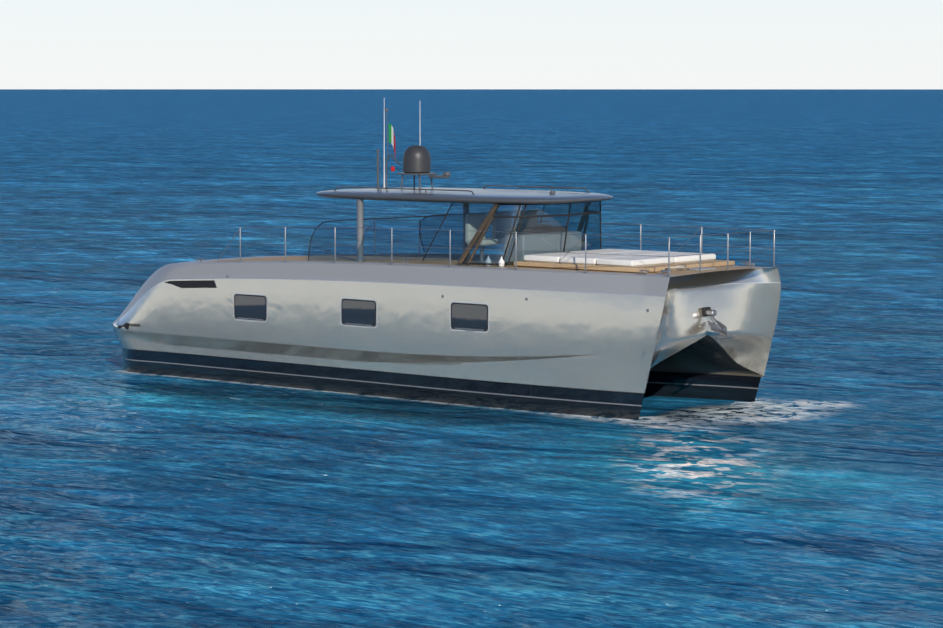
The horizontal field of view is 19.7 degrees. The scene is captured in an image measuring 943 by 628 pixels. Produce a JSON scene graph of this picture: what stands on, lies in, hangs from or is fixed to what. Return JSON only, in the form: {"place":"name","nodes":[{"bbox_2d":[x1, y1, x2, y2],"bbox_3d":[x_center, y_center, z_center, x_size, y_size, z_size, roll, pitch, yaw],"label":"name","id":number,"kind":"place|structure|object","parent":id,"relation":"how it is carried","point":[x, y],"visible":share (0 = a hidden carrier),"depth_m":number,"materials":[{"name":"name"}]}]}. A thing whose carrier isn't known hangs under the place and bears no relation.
{"place":"outdoors","nodes":[
{"label":"outdoors","id":0,"kind":"place"},
{"bbox_2d":[0,89,942,627],"bbox_3d":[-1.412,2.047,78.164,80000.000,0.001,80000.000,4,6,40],"label":"sea","id":1,"kind":"structure","parent":0,"point":[812,497],"depth_m":71.32,"materials":[{"name":"liquid"}]},
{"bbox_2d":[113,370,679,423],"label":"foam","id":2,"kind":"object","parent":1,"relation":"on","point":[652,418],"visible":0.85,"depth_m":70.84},
{"bbox_2d":[113,263,780,419],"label":"hull","id":3,"kind":"object","parent":1,"relation":"on","point":[599,345],"visible":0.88,"depth_m":73.67,"materials":[{"name":"paint"}]},
{"bbox_2d":[118,275,648,332],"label":"hull fittings","id":4,"kind":"object","parent":3,"relation":"attached to","point":[362,312],"visible":0.54,"depth_m":75.33,"materials":[{"name":"black glass"}]},
{"bbox_2d":[151,253,775,288],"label":"deck","id":5,"kind":"structure","parent":3,"relation":"on","point":[429,262],"depth_m":76.10,"materials":[{"name":"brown wood"}]},
{"bbox_2d":[308,198,600,264],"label":"roof supports","id":6,"kind":"object","parent":5,"relation":"on","point":[486,222],"visible":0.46,"depth_m":74.48,"materials":[{"name":"grey metal"}]},
{"bbox_2d":[309,202,600,262],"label":"glazing","id":7,"kind":"structure","parent":6,"relation":"attached to","point":[539,219],"depth_m":75.45,"materials":[{"name":"clear glass"}]},
{"bbox_2d":[316,187,612,203],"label":"hardtop","id":8,"kind":"object","parent":6,"relation":"on","point":[497,196],"visible":0.94,"depth_m":74.68,"materials":[{"name":"grey"}]},
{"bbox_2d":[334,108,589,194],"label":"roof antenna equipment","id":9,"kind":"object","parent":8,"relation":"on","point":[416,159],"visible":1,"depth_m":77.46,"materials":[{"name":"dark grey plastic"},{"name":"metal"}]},
{"bbox_2d":[389,123,395,157],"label":"flag","id":10,"kind":"object","parent":9,"relation":"attached to","point":[391,137],"visible":1,"depth_m":78.33,"materials":[{"name":"multicoloured fabric"}]},
{"bbox_2d":[195,228,748,273],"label":"deck fittings","id":11,"kind":"object","parent":5,"relation":"on","point":[646,271],"visible":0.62,"depth_m":71.39,"materials":[{"name":"silver metal"}]},
{"bbox_2d":[217,219,775,275],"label":"guard rails","id":12,"kind":"object","parent":5,"relation":"on","point":[749,264],"visible":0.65,"depth_m":73.31,"materials":[{"name":"silver metal"}]},
{"bbox_2d":[465,211,581,266],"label":"cockpit","id":13,"kind":"object","parent":5,"relation":"on","point":[576,239],"visible":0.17,"depth_m":74.80,"materials":[{"name":"beige"}]},
{"bbox_2d":[514,249,734,272],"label":"sun pad","id":14,"kind":"object","parent":5,"relation":"on","point":[624,261],"visible":0.92,"depth_m":72.20,"materials":[{"name":"white fabric"}]},
{"bbox_2d":[702,307,732,339],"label":"anchor","id":15,"kind":"object","parent":3,"relation":"attached to","point":[717,326],"visible":1,"depth_m":71.31,"materials":[{"name":"silver metal"}]},
{"bbox_2d":[732,398,777,406],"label":"sea foam","id":16,"kind":"object","parent":1,"relation":"on","point":[762,402],"visible":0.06,"depth_m":73.77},
{"bbox_2d":[0,0,942,88],"label":"sky","id":17,"kind":"structure","parent":0,"point":[45,44],"materials":[{"name":"white"}]}
]}

